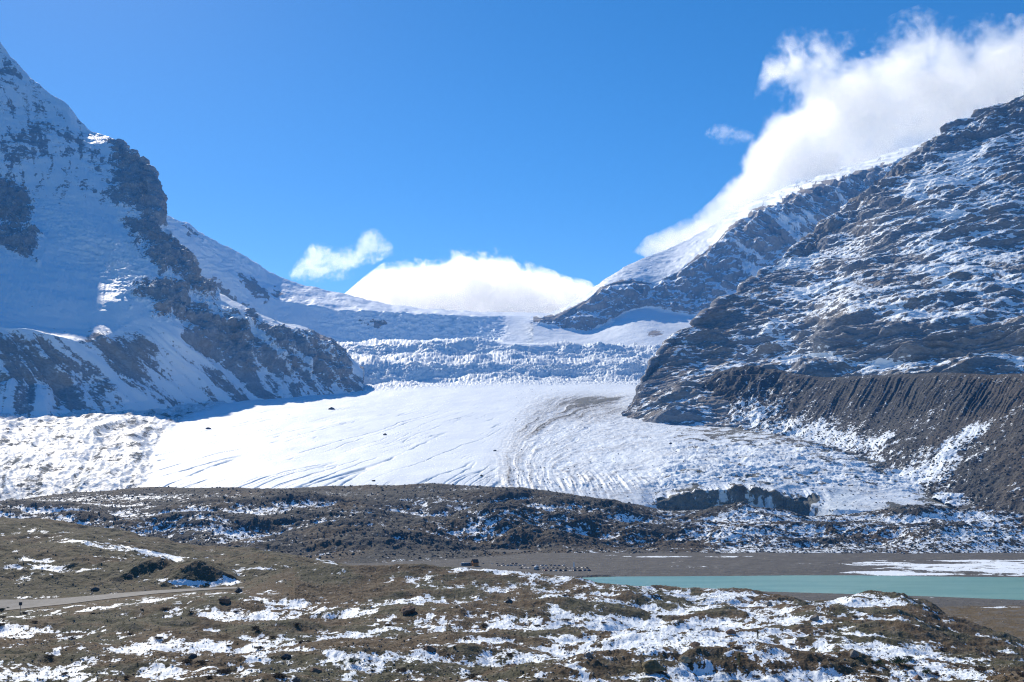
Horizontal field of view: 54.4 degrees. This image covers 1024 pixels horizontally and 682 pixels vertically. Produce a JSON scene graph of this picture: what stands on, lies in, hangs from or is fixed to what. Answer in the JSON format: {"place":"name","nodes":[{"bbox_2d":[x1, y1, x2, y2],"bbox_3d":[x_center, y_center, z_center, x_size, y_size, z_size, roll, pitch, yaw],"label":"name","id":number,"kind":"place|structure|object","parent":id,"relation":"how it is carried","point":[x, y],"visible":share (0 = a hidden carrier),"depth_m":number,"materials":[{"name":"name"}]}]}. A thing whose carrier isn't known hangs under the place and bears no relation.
{"place":"outdoors","nodes":[
{"label":"outdoors","id":0,"kind":"place"},
{"bbox_2d":[0,587,243,609],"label":"road","id":1,"kind":"structure","parent":0,"point":[11,604],"depth_m":433.32,"materials":[{"name":"grey gravel"}]},
{"bbox_2d":[0,517,345,598],"bbox_3d":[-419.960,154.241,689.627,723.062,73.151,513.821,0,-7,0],"label":"hills","id":2,"kind":"structure","parent":0,"point":[12,531],"depth_m":512.41,"materials":[{"name":"brown soil"}]},
{"bbox_2d":[90,587,99,590],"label":"boulder","id":3,"kind":"object","parent":2,"relation":"on","point":[95,589],"visible":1,"depth_m":451.56,"materials":[{"name":"stone"}]},
{"bbox_2d":[0,518,333,596],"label":"pebbles","id":4,"kind":"object","parent":2,"relation":"on","point":[66,588],"visible":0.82,"depth_m":492.96,"materials":[{"name":"stone"}]},
{"bbox_2d":[0,42,363,417],"bbox_3d":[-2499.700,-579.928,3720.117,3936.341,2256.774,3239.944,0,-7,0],"label":"mountain","id":5,"kind":"structure","parent":0,"point":[112,299],"depth_m":3245.93,"materials":[{"name":"white snow"}]},
{"bbox_2d":[166,215,544,342],"bbox_3d":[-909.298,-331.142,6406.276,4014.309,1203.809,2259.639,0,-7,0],"label":"snowfield","id":6,"kind":"structure","parent":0,"point":[240,278],"depth_m":5795.15,"materials":[{"name":"white snow"}]},
{"bbox_2d":[0,336,955,515],"bbox_3d":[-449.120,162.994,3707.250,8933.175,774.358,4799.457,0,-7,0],"label":"glacier","id":7,"kind":"object","parent":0,"point":[443,411],"visible":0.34,"depth_m":1989.85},
{"bbox_2d":[512,389,938,511],"bbox_3d":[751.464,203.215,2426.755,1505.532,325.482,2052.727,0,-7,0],"label":"rubble","id":8,"kind":"object","parent":7,"relation":"on","point":[726,468],"visible":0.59,"depth_m":1523.91,"materials":[{"name":"stone"}]},
{"bbox_2d":[0,564,1023,681],"bbox_3d":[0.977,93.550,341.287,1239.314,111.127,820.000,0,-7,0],"label":"ground","id":9,"kind":"structure","parent":0,"point":[711,661],"depth_m":314.62,"materials":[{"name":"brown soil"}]},
{"bbox_2d":[180,659,191,662],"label":"willow shrub","id":10,"kind":"object","parent":9,"relation":"on","point":[188,660],"visible":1,"depth_m":246.44,"materials":[{"name":"brown plant"}]},
{"bbox_2d":[187,653,196,658],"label":"boulder","id":11,"kind":"object","parent":9,"relation":"on","point":[191,655],"visible":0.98,"depth_m":252.99,"materials":[{"name":"stone"}]},
{"bbox_2d":[215,668,231,672],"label":"willow shrub","id":12,"kind":"object","parent":9,"relation":"on","point":[225,670],"visible":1,"depth_m":235.09,"materials":[{"name":"brown plant"}]},
{"bbox_2d":[218,596,229,603],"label":"boulder","id":13,"kind":"object","parent":9,"relation":"on","point":[225,599],"visible":1,"depth_m":394.06,"materials":[{"name":"grey stone"}]},
{"bbox_2d":[234,587,242,591],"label":"boulder","id":14,"kind":"object","parent":9,"relation":"on","point":[238,589],"visible":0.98,"depth_m":441.53,"materials":[{"name":"stone"}]},
{"bbox_2d":[272,673,285,676],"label":"willow shrub","id":15,"kind":"object","parent":9,"relation":"on","point":[277,674],"visible":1,"depth_m":203.01,"materials":[{"name":"brown plant"}]},
{"bbox_2d":[281,653,290,658],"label":"boulder","id":16,"kind":"object","parent":9,"relation":"on","point":[286,656],"visible":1,"depth_m":256.10,"materials":[{"name":"stone"}]},
{"bbox_2d":[292,677,300,681],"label":"boulder","id":17,"kind":"object","parent":9,"relation":"on","point":[296,679],"visible":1,"depth_m":202.24,"materials":[{"name":"stone"}]},
{"bbox_2d":[310,667,321,672],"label":"boulder","id":18,"kind":"object","parent":9,"relation":"on","point":[315,669],"visible":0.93,"depth_m":229.55,"materials":[{"name":"grey stone"}]},
{"bbox_2d":[343,657,359,663],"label":"bush","id":19,"kind":"object","parent":9,"relation":"on","point":[352,659],"visible":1,"depth_m":249.25,"materials":[{"name":"wood"}]},
{"bbox_2d":[396,667,407,672],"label":"willow shrub","id":20,"kind":"object","parent":9,"relation":"on","point":[402,669],"visible":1,"depth_m":247.59,"materials":[{"name":"brown plant"}]},
{"bbox_2d":[401,605,414,614],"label":"boulder","id":21,"kind":"object","parent":9,"relation":"on","point":[407,609],"visible":0.97,"depth_m":352.93,"materials":[{"name":"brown stone"}]},
{"bbox_2d":[423,645,435,651],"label":"boulder","id":22,"kind":"object","parent":9,"relation":"on","point":[429,648],"visible":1,"depth_m":271.94,"materials":[{"name":"grey stone"}]},
{"bbox_2d":[465,673,477,676],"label":"willow shrub","id":23,"kind":"object","parent":9,"relation":"on","point":[470,675],"visible":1,"depth_m":217.90,"materials":[{"name":"plant"}]},
{"bbox_2d":[0,566,1023,681],"bbox_3d":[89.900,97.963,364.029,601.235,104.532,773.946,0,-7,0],"label":"pebbles","id":24,"kind":"object","parent":9,"relation":"on","point":[8,680],"visible":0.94,"depth_m":282.88,"materials":[{"name":"stone"}]},
{"bbox_2d":[584,652,592,657],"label":"boulder","id":25,"kind":"object","parent":9,"relation":"on","point":[589,655],"visible":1,"depth_m":236.23,"materials":[{"name":"grey stone"}]},
{"bbox_2d":[642,659,664,673],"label":"boulder","id":26,"kind":"object","parent":9,"relation":"on","point":[651,666],"visible":1,"depth_m":227.38,"materials":[{"name":"stone"}]},
{"bbox_2d":[678,655,690,662],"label":"boulder","id":27,"kind":"object","parent":9,"relation":"on","point":[684,658],"visible":1,"depth_m":238.16,"materials":[{"name":"beige stone"}]},
{"bbox_2d":[690,641,699,647],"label":"boulder","id":28,"kind":"object","parent":9,"relation":"on","point":[694,644],"visible":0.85,"depth_m":260.29,"materials":[{"name":"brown stone"}]},
{"bbox_2d":[725,629,735,633],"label":"boulder","id":29,"kind":"object","parent":9,"relation":"on","point":[730,631],"visible":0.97,"depth_m":313.01,"materials":[{"name":"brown stone"}]},
{"bbox_2d":[736,652,741,665],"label":"conifer","id":30,"kind":"object","parent":9,"relation":"on","point":[738,658],"visible":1,"depth_m":236.46,"materials":[{"name":"brown plant"}]},
{"bbox_2d":[764,670,780,673],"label":"willow shrub","id":31,"kind":"object","parent":9,"relation":"on","point":[774,672],"visible":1,"depth_m":231.48,"materials":[{"name":"brown plant"}]},
{"bbox_2d":[810,614,818,620],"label":"boulder","id":32,"kind":"object","parent":9,"relation":"on","point":[814,617],"visible":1,"depth_m":347.64,"materials":[{"name":"grey stone"}]},
{"bbox_2d":[850,650,858,657],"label":"boulder","id":33,"kind":"object","parent":9,"relation":"on","point":[854,653],"visible":1,"depth_m":244.05,"materials":[{"name":"grey stone"}]},
{"bbox_2d":[869,659,884,665],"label":"bush","id":34,"kind":"object","parent":9,"relation":"on","point":[877,662],"visible":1,"depth_m":241.87,"materials":[{"name":"plant"}]},
{"bbox_2d":[888,656,913,663],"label":"bush","id":35,"kind":"object","parent":9,"relation":"on","point":[898,660],"visible":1,"depth_m":244.44,"materials":[{"name":"green plant"}]},
{"bbox_2d":[912,674,922,679],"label":"boulder","id":36,"kind":"object","parent":9,"relation":"on","point":[917,677],"visible":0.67,"depth_m":230.49,"materials":[{"name":"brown stone"}]},
{"bbox_2d":[921,667,931,673],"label":"bush","id":37,"kind":"object","parent":9,"relation":"on","point":[926,671],"visible":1,"depth_m":237.00,"materials":[{"name":"plant"}]},
{"bbox_2d":[975,667,986,671],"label":"willow shrub","id":38,"kind":"object","parent":9,"relation":"on","point":[979,669],"visible":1,"depth_m":233.69,"materials":[{"name":"brown plant"}]},
{"bbox_2d":[0,483,1023,562],"bbox_3d":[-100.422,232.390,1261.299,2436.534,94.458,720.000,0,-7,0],"label":"moraine","id":39,"kind":"structure","parent":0,"point":[617,511],"depth_m":1163.06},
{"bbox_2d":[1,483,1023,558],"bbox_3d":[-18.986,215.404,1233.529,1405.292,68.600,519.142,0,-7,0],"label":"rubble","id":40,"kind":"object","parent":39,"relation":"on","point":[711,551],"visible":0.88,"depth_m":1137.94,"materials":[{"name":"stone"}]},
{"bbox_2d":[0,0,1023,312],"label":"sky","id":41,"kind":"structure","parent":0,"point":[469,155],"materials":[{"name":"blue"}]},
{"bbox_2d":[342,547,1023,640],"bbox_3d":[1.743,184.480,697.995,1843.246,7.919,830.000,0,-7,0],"label":"valley floor","id":42,"kind":"structure","parent":0,"point":[599,564],"depth_m":926.97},
{"bbox_2d":[461,562,470,565],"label":"coach","id":43,"kind":"object","parent":42,"relation":"on","point":[466,564],"visible":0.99,"depth_m":932.73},
{"bbox_2d":[471,559,478,565],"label":"wooden shelter","id":44,"kind":"object","parent":42,"relation":"on","point":[474,562],"visible":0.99,"depth_m":929.35,"materials":[{"name":"wood"}]},
{"bbox_2d":[443,553,1023,639],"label":"pebbles","id":45,"kind":"object","parent":42,"relation":"on","point":[858,565],"visible":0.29,"depth_m":879.88,"materials":[{"name":"stone"}]},
{"bbox_2d":[533,137,932,345],"bbox_3d":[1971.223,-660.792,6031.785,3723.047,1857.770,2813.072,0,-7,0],"label":"mountain","id":46,"kind":"structure","parent":0,"point":[659,298],"depth_m":5663.23,"materials":[{"name":"white snow"}]},
{"bbox_2d":[583,575,1023,599],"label":"lake water","id":47,"kind":"structure","parent":0,"point":[1011,588],"depth_m":815.05,"materials":[{"name":"teal liquid"}]},
{"bbox_2d":[621,94,1023,427],"bbox_3d":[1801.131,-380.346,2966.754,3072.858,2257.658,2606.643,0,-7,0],"label":"mountain","id":48,"kind":"structure","parent":0,"point":[912,263],"depth_m":2769.73,"materials":[{"name":"stone"}]},
{"bbox_2d":[699,366,1023,512],"bbox_3d":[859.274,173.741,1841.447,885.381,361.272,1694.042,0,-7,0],"label":"lateral moraine","id":49,"kind":"structure","parent":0,"point":[768,379],"depth_m":1813.04,"materials":[{"name":"grey gravel"}]},
{"bbox_2d":[709,378,1023,511],"bbox_3d":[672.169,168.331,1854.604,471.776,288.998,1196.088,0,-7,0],"label":"rubble","id":50,"kind":"object","parent":49,"relation":"on","point":[973,495],"visible":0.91,"depth_m":1768.60,"materials":[{"name":"stone"}]}
]}

